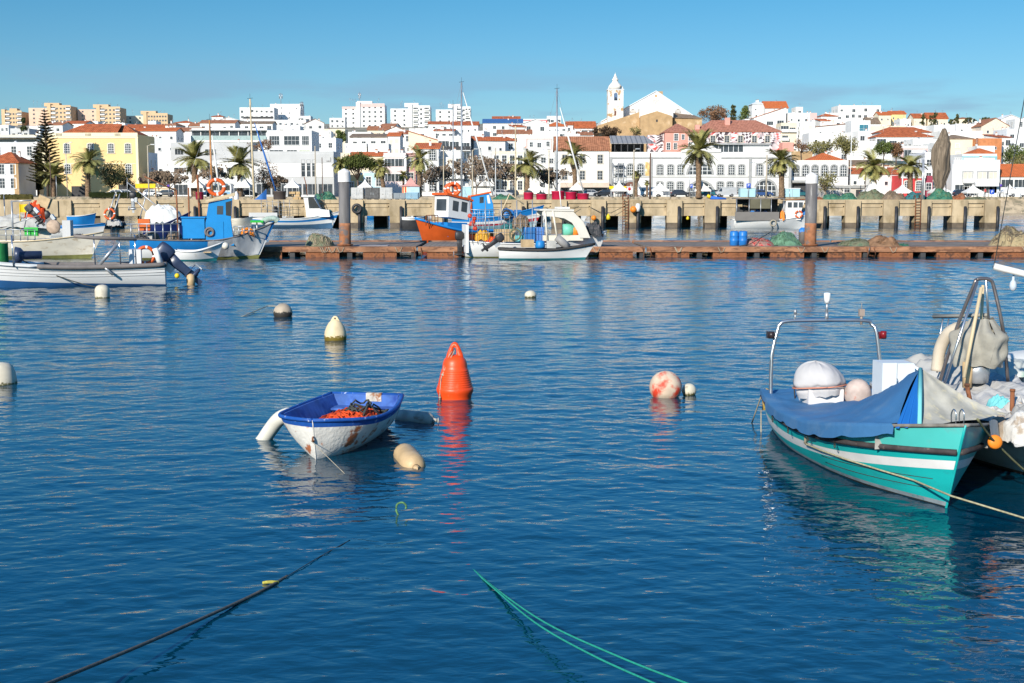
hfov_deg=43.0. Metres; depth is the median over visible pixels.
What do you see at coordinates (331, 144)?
house
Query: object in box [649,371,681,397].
buoy
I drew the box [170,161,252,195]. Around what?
building
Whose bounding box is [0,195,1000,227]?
concrete quay
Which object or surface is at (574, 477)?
water
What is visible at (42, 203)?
boat
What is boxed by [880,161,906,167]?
house
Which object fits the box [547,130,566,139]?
house
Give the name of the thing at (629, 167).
window
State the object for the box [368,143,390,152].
house
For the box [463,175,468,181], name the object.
window
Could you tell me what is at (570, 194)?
tub
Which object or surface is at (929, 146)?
house
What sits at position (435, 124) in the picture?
house
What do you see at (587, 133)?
house
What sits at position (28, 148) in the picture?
window
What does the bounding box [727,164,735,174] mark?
window
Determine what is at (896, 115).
house
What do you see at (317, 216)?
fishing boat
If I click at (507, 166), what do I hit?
bare tree
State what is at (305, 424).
dinghy
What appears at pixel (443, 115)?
apartment block
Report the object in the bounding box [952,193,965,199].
fishing net
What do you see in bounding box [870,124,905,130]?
house
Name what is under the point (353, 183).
house
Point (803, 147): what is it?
tree
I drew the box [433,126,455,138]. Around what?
house
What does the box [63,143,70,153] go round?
window
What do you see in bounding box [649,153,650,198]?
street lamp
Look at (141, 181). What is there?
tree
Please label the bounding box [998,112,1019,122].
house
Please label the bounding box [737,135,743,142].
window
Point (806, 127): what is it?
house
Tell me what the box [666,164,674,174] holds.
window
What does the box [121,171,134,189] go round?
tree
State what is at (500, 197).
fishing net
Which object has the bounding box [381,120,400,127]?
house
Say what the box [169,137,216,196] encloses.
palm tree
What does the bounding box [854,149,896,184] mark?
palm tree
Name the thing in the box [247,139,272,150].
tree
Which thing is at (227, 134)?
building
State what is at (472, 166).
sailing boat
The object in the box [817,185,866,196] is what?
kiosk
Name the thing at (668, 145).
window
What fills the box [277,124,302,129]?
house
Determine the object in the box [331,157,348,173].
palm tree
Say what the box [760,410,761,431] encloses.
mooring rope
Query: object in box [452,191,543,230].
fishing boat
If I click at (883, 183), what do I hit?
house
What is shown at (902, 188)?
pagoda tent
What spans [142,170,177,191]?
bare tree
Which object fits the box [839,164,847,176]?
window
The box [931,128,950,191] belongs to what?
hanging net
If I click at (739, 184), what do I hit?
window
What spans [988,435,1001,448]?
float
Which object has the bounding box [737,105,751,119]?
tree
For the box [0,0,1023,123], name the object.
sky
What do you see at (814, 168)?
window
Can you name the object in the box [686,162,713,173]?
arched window
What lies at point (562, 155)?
window
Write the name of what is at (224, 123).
house
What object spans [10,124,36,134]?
house
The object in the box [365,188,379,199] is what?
metal locker
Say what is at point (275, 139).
window
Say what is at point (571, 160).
palm tree
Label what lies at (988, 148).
house
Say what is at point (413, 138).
house
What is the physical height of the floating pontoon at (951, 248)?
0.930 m
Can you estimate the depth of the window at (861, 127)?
434.70 m
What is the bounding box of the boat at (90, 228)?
[51,194,126,235]
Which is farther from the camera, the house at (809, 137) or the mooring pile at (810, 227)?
the house at (809, 137)
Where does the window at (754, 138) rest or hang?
in the building at (726, 130)
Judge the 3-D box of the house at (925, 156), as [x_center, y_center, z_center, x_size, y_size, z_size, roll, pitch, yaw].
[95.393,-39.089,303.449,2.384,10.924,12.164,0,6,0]
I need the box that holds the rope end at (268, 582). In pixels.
[262,580,278,583]
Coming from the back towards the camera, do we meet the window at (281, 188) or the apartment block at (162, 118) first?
the apartment block at (162, 118)
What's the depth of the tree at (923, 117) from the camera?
532.93 m
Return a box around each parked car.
[142,190,161,196]
[153,190,173,196]
[243,190,259,196]
[493,190,511,195]
[506,190,518,196]
[584,190,600,196]
[593,190,612,196]
[659,191,672,196]
[671,190,690,196]
[695,190,715,195]
[755,190,773,196]
[952,190,973,196]
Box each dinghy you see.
[175,242,223,260]
[278,391,403,458]
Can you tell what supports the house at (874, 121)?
on the hillside
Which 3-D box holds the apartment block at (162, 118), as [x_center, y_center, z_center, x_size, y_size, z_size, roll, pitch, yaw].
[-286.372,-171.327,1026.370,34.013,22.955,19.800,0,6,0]
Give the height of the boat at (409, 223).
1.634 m
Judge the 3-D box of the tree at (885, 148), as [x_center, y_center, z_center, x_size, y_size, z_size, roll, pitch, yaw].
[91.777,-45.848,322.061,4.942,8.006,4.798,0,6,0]
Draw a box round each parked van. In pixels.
[626,187,648,196]
[642,187,662,196]
[715,187,736,196]
[1005,187,1023,196]
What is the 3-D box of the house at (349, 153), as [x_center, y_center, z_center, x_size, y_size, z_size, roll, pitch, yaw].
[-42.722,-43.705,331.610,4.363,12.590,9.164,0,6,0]
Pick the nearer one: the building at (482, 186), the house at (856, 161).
the building at (482, 186)
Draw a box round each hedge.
[0,194,33,199]
[88,192,115,197]
[116,192,141,197]
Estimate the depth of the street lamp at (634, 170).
178.42 m
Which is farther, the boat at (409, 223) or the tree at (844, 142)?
the tree at (844, 142)
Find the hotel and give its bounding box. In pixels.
[239,105,277,120]
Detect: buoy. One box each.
[0,362,17,385]
[95,285,109,297]
[273,303,292,316]
[324,316,346,340]
[436,342,473,399]
[525,290,535,297]
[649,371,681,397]
[682,383,695,395]
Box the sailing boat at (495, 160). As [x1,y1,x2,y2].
[475,154,517,196]
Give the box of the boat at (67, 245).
[0,200,103,258]
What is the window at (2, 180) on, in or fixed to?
in the house at (14, 168)
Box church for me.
[596,91,701,151]
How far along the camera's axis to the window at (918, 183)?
285.92 m
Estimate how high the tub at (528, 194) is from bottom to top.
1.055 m
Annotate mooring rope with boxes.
[23,260,95,287]
[45,575,287,682]
[285,540,349,577]
[311,441,344,473]
[473,569,654,682]
[475,570,687,682]
[751,388,763,422]
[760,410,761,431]
[805,443,1023,518]
[976,418,1023,470]
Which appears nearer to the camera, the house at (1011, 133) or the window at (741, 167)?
the window at (741, 167)
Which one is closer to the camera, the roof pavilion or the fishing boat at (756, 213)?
the fishing boat at (756, 213)
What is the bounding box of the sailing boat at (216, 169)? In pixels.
[181,115,248,222]
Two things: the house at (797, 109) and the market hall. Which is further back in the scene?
the house at (797, 109)
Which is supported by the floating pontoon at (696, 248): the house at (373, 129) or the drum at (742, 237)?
the drum at (742, 237)
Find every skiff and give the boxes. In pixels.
[0,234,204,287]
[480,233,594,259]
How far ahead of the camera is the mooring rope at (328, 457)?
16.82 m
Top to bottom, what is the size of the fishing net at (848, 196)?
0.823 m
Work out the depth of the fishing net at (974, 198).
140.90 m
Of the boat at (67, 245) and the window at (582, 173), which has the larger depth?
the window at (582, 173)
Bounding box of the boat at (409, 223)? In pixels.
[402,216,424,229]
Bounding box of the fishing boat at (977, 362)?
[869,101,1023,474]
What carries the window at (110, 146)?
in the building at (129, 150)
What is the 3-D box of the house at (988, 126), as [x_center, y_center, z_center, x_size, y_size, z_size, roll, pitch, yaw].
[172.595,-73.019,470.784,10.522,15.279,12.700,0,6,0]
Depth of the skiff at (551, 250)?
70.72 m
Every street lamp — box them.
[49,150,51,196]
[65,142,71,196]
[147,144,154,198]
[314,146,316,193]
[322,163,322,192]
[633,148,639,198]
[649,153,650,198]
[765,155,767,197]
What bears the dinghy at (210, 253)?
on the water
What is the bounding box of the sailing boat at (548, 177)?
[529,149,549,199]
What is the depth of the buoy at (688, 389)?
22.85 m
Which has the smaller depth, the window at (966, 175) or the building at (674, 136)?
the window at (966, 175)
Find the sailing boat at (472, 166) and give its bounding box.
[448,160,488,220]
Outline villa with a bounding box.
[267,129,318,150]
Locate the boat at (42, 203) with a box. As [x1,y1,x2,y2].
[0,194,59,239]
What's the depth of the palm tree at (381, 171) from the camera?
263.18 m
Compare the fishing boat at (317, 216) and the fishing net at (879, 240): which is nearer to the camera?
the fishing net at (879, 240)
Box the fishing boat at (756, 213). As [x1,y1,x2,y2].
[731,189,804,228]
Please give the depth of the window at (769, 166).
293.42 m
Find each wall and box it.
[646,135,662,151]
[787,151,811,159]
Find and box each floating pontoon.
[259,240,426,256]
[411,240,644,257]
[632,240,868,257]
[831,240,1023,256]
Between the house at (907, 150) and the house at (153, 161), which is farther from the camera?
the house at (907, 150)
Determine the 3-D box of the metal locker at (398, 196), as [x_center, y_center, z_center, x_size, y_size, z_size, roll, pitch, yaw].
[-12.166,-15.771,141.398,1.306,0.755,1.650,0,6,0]
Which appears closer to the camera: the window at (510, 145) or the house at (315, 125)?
the window at (510, 145)
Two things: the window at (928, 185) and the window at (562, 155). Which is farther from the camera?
the window at (562, 155)
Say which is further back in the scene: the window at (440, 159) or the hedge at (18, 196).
the window at (440, 159)
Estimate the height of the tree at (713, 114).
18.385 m
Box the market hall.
[609,142,791,196]
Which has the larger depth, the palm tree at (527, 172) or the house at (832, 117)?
the house at (832, 117)
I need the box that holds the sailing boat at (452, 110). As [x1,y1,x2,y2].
[427,104,476,196]
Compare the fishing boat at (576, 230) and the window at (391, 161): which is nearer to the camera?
the fishing boat at (576, 230)
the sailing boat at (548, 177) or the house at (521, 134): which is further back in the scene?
the house at (521, 134)
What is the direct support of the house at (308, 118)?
on the hillside
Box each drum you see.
[730,231,738,245]
[738,231,746,245]
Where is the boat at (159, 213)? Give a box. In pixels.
[127,182,190,236]
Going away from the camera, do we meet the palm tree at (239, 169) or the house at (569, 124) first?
the palm tree at (239, 169)
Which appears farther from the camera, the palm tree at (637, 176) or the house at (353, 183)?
the house at (353, 183)
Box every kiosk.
[459,186,471,196]
[738,187,755,196]
[784,188,800,196]
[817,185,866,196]
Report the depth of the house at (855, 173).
297.78 m
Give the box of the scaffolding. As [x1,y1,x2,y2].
[612,163,623,196]
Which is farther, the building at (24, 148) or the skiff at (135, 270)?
the building at (24, 148)
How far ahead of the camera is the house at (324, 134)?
454.80 m
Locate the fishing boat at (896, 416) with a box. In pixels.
[759,293,1006,507]
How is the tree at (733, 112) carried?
on the hillside
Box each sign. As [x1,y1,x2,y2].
[135,184,175,196]
[746,183,750,193]
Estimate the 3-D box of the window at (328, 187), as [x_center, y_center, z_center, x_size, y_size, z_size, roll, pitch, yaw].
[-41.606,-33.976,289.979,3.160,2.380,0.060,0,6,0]
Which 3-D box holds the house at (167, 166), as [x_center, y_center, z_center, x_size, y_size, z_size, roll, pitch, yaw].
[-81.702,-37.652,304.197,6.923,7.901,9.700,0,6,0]
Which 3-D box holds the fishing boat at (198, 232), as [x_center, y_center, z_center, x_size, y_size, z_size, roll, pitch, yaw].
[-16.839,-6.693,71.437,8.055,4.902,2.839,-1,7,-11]
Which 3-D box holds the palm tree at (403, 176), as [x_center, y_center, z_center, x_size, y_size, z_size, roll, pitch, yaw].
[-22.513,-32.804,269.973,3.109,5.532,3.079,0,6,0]
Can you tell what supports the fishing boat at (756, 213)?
on the water
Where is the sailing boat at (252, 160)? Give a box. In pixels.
[225,98,285,217]
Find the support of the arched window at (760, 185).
in the market hall
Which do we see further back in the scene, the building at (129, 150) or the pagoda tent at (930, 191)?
the building at (129, 150)
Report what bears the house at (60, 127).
on the hillside
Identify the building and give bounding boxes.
[0,133,41,141]
[0,141,43,194]
[42,133,154,195]
[170,139,257,160]
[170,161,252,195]
[190,127,270,150]
[253,151,340,196]
[463,155,493,194]
[492,149,523,193]
[523,147,553,193]
[660,124,691,151]
[692,118,781,151]
[791,160,847,195]
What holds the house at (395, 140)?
on the hillside
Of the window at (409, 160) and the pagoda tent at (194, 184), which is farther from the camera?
the window at (409, 160)
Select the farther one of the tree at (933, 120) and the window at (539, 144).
the tree at (933, 120)
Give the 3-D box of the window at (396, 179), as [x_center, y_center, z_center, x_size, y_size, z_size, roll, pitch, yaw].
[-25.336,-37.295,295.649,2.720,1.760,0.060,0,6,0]
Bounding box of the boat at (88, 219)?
[66,213,95,224]
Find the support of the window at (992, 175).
in the apartment house at (981, 174)
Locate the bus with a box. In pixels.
[203,184,233,196]
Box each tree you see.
[20,117,27,132]
[26,108,67,196]
[30,145,43,195]
[34,161,70,196]
[66,148,107,196]
[95,161,131,188]
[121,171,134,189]
[138,177,149,196]
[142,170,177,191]
[150,168,188,189]
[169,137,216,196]
[197,164,233,196]
[217,145,260,196]
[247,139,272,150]
[251,160,278,186]
[263,175,287,190]
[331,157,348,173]
[335,130,345,140]
[336,151,377,186]
[370,157,392,187]
[396,170,409,184]
[403,144,432,196]
[422,165,451,192]
[434,160,470,186]
[457,155,505,193]
[466,156,504,184]
[493,162,524,186]
[508,148,547,190]
[531,168,560,186]
[540,168,571,188]
[559,140,591,195]
[592,125,621,137]
[630,126,640,135]
[631,170,641,196]
[644,180,648,196]
[672,128,723,197]
[697,105,729,121]
[730,104,736,119]
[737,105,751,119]
[759,148,800,197]
[793,138,808,159]
[805,139,834,155]
[815,170,837,194]
[832,133,858,159]
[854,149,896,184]
[873,140,893,166]
[888,142,903,165]
[889,154,931,194]
[920,114,925,125]
[928,112,937,125]
[953,114,958,123]
[963,117,971,123]
[1002,142,1023,163]
[1010,154,1023,163]
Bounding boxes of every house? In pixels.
[0,124,14,134]
[0,151,36,196]
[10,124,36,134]
[29,125,43,134]
[47,120,73,132]
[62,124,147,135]
[66,117,94,127]
[127,123,165,128]
[135,126,184,170]
[144,163,170,195]
[148,120,160,123]
[148,152,157,171]
[151,135,163,170]
[165,120,185,127]
[167,122,203,141]
[174,119,193,126]
[188,121,199,126]
[199,119,240,127]
[211,113,225,119]
[219,115,240,120]
[239,119,277,129]
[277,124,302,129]
[298,102,312,120]
[304,118,324,134]
[319,132,342,152]
[320,126,333,137]
[323,129,347,152]
[341,145,350,170]
[345,143,367,152]
[348,130,373,142]
[349,129,387,143]
[349,149,387,174]
[350,172,363,194]
[364,170,380,187]
[367,122,390,137]
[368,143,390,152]
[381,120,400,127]
[383,149,406,192]
[384,122,405,137]
[387,131,403,152]
[399,125,408,152]
[406,149,415,182]
[407,128,437,152]
[409,127,435,137]
[413,137,441,195]
[428,121,450,128]
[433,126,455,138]
[438,131,470,158]
[439,148,463,192]
[450,117,479,135]
[469,128,489,136]
[471,132,506,158]
[482,116,522,136]
[492,115,520,118]
[496,124,532,150]
[501,131,516,150]
[508,120,526,128]
[521,119,549,135]
[523,119,546,122]
[526,134,552,149]
[547,112,560,123]
[547,121,567,130]
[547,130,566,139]
[553,136,610,196]
[563,131,579,135]
[565,121,573,133]
[573,121,595,135]
[576,130,593,135]
[748,99,762,118]
[750,107,785,127]
[762,101,788,113]
[776,121,796,150]
[779,142,793,150]
[786,112,809,150]
[791,103,802,112]
[798,117,814,150]
[802,131,847,156]
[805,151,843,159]
[807,111,816,119]
[813,147,850,159]
[815,116,831,125]
[815,122,844,132]
[817,112,837,124]
[821,112,841,118]
[835,118,862,123]
[845,120,869,132]
[848,127,875,140]
[848,155,881,167]
[848,161,864,184]
[851,135,874,159]
[862,165,897,194]
[863,117,880,125]
[868,126,933,160]
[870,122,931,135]
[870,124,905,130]
[873,109,891,125]
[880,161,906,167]
[887,108,906,125]
[891,172,925,195]
[892,141,927,160]
[894,115,910,125]
[904,132,936,145]
[905,121,925,129]
[907,113,926,125]
[909,150,932,175]
[923,136,935,151]
[924,110,948,125]
[924,176,932,196]
[926,121,954,131]
[931,125,981,138]
[937,132,974,154]
[944,156,999,196]
[950,146,996,159]
[952,113,973,123]
[952,119,975,130]
[963,148,995,153]
[967,143,994,151]
[971,118,1009,137]
[972,138,1001,163]
[982,132,1009,163]
[993,127,1023,163]
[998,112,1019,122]
[999,164,1023,196]
[1006,117,1023,128]
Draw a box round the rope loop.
[395,501,406,514]
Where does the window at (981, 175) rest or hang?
in the apartment house at (981, 174)
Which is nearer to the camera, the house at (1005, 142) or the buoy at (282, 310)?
the buoy at (282, 310)
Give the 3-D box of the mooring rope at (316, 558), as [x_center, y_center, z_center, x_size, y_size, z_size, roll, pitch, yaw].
[-1.876,2.097,12.609,0.020,0.008,1.379,2,7,18]
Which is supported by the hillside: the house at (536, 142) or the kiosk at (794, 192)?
the house at (536, 142)
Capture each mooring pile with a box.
[337,168,352,256]
[802,172,817,256]
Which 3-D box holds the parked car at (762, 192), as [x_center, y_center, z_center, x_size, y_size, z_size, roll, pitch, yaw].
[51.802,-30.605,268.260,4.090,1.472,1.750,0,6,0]
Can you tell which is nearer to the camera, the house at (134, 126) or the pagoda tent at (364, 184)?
the pagoda tent at (364, 184)
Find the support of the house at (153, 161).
on the hillside
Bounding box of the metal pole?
[921,159,924,199]
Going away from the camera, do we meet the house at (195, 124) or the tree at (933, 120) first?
the tree at (933, 120)
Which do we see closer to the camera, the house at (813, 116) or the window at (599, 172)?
the window at (599, 172)
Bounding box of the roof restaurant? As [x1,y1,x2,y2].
[714,143,771,151]
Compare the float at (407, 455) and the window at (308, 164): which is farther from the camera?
the window at (308, 164)
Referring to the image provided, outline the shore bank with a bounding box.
[0,197,1023,212]
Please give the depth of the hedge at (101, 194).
260.43 m
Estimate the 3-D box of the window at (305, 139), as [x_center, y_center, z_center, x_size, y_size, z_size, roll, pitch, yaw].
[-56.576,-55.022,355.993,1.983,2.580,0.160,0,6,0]
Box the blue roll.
[707,194,725,199]
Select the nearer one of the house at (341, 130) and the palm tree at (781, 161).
the palm tree at (781, 161)
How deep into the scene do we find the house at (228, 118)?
592.35 m
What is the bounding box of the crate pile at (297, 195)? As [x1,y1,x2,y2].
[288,192,303,199]
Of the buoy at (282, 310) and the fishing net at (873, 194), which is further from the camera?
the fishing net at (873, 194)
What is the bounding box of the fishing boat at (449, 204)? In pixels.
[414,182,494,242]
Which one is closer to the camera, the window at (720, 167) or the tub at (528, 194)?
the tub at (528, 194)
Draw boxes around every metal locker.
[351,188,364,199]
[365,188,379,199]
[380,188,393,199]
[393,193,404,199]
[405,193,418,199]
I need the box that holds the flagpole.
[849,126,851,191]
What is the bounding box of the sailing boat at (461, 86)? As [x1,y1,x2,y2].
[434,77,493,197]
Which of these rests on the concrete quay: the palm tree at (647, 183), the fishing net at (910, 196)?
the fishing net at (910, 196)
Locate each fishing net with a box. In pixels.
[305,233,334,245]
[315,191,336,199]
[492,194,515,199]
[747,237,773,245]
[770,231,801,245]
[822,193,839,199]
[838,192,856,199]
[838,238,868,245]
[857,189,883,199]
[867,235,899,245]
[881,190,905,199]
[905,191,926,199]
[926,188,952,199]
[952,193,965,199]
[963,197,986,199]
[988,225,1023,245]
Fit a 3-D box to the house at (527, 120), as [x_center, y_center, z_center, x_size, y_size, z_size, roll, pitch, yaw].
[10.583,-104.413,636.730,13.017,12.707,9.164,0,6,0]
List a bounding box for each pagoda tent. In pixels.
[188,180,206,196]
[234,175,252,196]
[284,178,301,194]
[357,180,372,187]
[528,182,543,191]
[569,183,581,190]
[610,181,627,196]
[651,183,669,196]
[693,181,710,194]
[863,179,881,192]
[894,183,911,193]
[927,188,951,196]
[961,184,983,196]
[997,184,1020,196]
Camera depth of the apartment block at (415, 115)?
888.75 m
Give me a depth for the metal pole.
139.86 m
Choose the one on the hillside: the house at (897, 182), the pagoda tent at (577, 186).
the house at (897, 182)
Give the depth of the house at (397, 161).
295.48 m
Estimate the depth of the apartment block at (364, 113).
888.52 m
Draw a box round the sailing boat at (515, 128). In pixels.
[491,121,544,220]
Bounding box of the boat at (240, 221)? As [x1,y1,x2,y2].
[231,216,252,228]
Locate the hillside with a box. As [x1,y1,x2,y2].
[0,123,934,196]
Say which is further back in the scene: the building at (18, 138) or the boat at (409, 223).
the building at (18, 138)
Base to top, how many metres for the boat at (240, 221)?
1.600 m
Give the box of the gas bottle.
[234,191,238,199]
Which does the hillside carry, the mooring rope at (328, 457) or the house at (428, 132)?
the house at (428, 132)
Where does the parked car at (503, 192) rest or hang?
on the road
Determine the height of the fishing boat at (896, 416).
2.415 m
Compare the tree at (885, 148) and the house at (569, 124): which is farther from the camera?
the house at (569, 124)
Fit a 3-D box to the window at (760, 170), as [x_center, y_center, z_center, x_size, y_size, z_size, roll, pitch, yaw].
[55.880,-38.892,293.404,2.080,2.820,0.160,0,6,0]
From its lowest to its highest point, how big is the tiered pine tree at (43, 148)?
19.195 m
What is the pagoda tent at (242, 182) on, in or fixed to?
on the promenade
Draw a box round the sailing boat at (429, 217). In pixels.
[411,141,466,219]
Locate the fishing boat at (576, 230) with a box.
[453,190,606,257]
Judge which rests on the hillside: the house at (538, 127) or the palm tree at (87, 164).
the house at (538, 127)
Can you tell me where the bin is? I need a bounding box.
[799,227,803,243]
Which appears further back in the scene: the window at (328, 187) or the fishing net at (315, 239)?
the window at (328, 187)
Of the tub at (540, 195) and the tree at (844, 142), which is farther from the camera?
the tree at (844, 142)
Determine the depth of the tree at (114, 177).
266.89 m
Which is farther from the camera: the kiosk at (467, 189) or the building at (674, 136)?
the building at (674, 136)
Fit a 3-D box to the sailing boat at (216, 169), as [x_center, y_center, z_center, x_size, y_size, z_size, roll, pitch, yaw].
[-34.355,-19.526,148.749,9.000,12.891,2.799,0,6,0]
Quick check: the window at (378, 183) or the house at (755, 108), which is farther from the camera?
the house at (755, 108)
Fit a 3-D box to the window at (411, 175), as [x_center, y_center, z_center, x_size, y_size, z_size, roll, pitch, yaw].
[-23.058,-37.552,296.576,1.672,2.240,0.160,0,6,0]
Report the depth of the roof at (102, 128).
301.33 m
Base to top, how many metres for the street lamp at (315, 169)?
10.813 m
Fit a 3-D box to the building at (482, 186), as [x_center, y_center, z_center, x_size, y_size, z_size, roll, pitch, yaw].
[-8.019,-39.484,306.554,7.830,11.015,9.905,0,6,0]
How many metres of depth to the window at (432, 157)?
297.09 m
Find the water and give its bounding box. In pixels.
[0,213,1023,682]
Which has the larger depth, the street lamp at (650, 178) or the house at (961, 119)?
the house at (961, 119)
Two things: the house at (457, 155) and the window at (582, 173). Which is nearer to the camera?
the window at (582, 173)
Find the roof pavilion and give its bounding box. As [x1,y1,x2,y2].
[610,136,655,151]
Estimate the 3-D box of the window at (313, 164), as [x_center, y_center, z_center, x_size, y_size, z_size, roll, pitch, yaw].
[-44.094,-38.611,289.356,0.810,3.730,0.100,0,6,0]
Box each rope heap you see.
[320,406,381,417]
[343,399,388,415]
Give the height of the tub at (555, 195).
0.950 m
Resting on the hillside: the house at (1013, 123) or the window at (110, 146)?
the house at (1013, 123)
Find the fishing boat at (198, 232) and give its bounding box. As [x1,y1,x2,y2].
[129,175,279,259]
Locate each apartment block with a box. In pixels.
[1,106,28,125]
[29,100,77,125]
[77,103,126,123]
[126,111,172,123]
[244,119,307,129]
[270,93,303,119]
[330,115,346,127]
[342,92,386,126]
[390,103,431,126]
[436,102,470,126]
[831,102,880,118]
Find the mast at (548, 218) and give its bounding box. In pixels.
[531,88,586,220]
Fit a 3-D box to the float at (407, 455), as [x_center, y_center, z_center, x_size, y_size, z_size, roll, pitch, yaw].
[-1.339,1.576,17.132,0.320,0.338,1.045,-2,7,-15]
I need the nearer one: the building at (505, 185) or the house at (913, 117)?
the building at (505, 185)
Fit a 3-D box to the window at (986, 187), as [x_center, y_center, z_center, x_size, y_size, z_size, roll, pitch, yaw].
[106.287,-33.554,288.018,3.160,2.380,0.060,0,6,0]
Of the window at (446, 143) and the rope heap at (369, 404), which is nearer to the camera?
the rope heap at (369, 404)
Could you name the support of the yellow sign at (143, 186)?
on the shore bank
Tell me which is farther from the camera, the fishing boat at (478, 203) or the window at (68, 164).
the window at (68, 164)
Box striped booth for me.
[401,178,420,196]
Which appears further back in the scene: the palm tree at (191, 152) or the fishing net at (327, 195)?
the palm tree at (191, 152)
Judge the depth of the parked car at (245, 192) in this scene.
265.47 m
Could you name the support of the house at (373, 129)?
on the hillside
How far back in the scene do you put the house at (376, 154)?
327.35 m
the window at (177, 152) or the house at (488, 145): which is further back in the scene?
the house at (488, 145)
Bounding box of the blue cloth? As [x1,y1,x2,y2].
[254,190,266,199]
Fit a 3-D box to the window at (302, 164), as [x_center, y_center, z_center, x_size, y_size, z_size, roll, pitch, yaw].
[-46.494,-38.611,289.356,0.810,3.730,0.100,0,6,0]
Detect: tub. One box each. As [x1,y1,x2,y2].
[195,192,203,199]
[273,191,285,199]
[523,190,533,199]
[536,191,546,199]
[551,191,564,199]
[565,190,576,199]
[577,193,588,199]
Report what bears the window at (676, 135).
in the building at (674, 136)
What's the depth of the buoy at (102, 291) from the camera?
44.23 m
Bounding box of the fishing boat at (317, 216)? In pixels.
[249,177,338,227]
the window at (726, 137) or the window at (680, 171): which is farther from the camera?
the window at (726, 137)
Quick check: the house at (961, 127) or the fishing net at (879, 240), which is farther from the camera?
the house at (961, 127)
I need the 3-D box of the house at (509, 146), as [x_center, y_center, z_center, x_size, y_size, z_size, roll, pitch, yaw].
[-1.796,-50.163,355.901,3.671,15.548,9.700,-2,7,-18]
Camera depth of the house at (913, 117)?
553.52 m
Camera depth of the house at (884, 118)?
612.25 m
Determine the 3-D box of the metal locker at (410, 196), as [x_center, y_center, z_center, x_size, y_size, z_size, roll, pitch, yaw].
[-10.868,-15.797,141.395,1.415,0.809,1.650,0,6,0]
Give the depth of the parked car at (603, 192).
265.47 m
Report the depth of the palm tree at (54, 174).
263.60 m
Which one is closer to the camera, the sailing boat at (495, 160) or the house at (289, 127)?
the sailing boat at (495, 160)
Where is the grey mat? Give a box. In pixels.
[353,245,388,245]
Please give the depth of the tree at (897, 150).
321.87 m
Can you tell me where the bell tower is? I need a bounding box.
[606,74,623,121]
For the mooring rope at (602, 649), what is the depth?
9.62 m
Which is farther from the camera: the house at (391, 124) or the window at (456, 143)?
the house at (391, 124)
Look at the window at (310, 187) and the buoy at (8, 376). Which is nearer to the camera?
the buoy at (8, 376)
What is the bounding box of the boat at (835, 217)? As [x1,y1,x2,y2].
[829,216,841,218]
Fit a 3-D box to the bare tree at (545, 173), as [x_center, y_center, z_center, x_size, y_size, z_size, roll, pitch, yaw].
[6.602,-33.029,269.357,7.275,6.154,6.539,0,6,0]
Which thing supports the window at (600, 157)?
in the house at (594, 173)
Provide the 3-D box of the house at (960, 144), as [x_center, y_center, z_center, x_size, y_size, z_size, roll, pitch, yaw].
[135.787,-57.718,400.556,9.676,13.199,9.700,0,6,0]
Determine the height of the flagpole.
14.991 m
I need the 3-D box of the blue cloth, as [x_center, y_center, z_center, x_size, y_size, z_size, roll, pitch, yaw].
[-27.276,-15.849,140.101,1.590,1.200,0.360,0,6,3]
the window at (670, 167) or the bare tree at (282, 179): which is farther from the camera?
the window at (670, 167)
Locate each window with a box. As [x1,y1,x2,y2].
[0,164,4,174]
[0,178,5,188]
[9,164,15,174]
[10,178,16,188]
[11,146,16,153]
[26,146,32,155]
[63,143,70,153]
[64,163,71,173]
[86,143,93,149]
[107,143,114,153]
[124,143,131,153]
[125,163,132,173]
[174,185,187,194]
[175,149,182,154]
[256,184,270,194]
[269,136,279,144]
[272,184,285,194]
[284,136,299,144]
[287,184,301,194]
[301,163,304,175]
[302,136,308,144]
[303,184,316,194]
[307,163,309,175]
[312,163,314,175]
[318,184,332,193]
[366,176,371,185]
[375,178,380,186]
[385,159,393,165]
[385,174,394,180]
[394,138,398,143]
[394,159,403,165]
[395,174,406,180]
[407,157,413,166]
[408,172,413,179]
[428,149,436,160]
[429,182,436,190]
[438,141,448,145]
[439,158,444,164]
[450,141,458,145]
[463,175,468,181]
[494,180,498,189]
[501,155,506,163]
[501,180,506,189]
[508,143,512,149]
[509,155,514,163]
[509,180,514,189]
[517,155,522,163]
[517,180,522,189]
[537,142,541,147]
[561,154,567,163]
[561,170,567,179]
[579,170,585,179]
[596,154,603,163]
[596,170,603,179]
[616,163,624,174]
[620,180,641,195]
[626,163,632,174]
[636,163,644,174]
[652,98,659,103]
[656,164,663,174]
[666,143,670,149]
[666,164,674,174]
[666,181,673,191]
[674,133,678,140]
[676,164,684,174]
[676,181,683,189]
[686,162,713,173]
[686,180,714,195]
[709,135,715,142]
[716,164,724,174]
[716,181,723,189]
[723,135,729,142]
[726,181,733,186]
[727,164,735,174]
[736,181,743,193]
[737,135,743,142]
[737,164,745,174]
[751,135,757,142]
[754,178,777,195]
[755,163,763,174]
[764,135,770,142]
[767,163,773,174]
[791,164,800,176]
[801,164,809,176]
[811,164,818,176]
[820,164,828,176]
[829,164,838,176]
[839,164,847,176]
[859,125,867,130]
[900,150,911,157]
[915,180,920,190]
[925,183,931,189]
[926,159,931,165]
[955,185,968,189]
[963,172,972,178]
[978,172,986,178]
[985,186,996,192]
[989,172,996,178]
[1001,179,1013,186]
[1014,179,1023,186]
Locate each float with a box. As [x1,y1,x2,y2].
[393,443,425,469]
[395,410,438,423]
[630,206,636,212]
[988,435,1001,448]
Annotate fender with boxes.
[256,407,287,439]
[635,203,640,211]

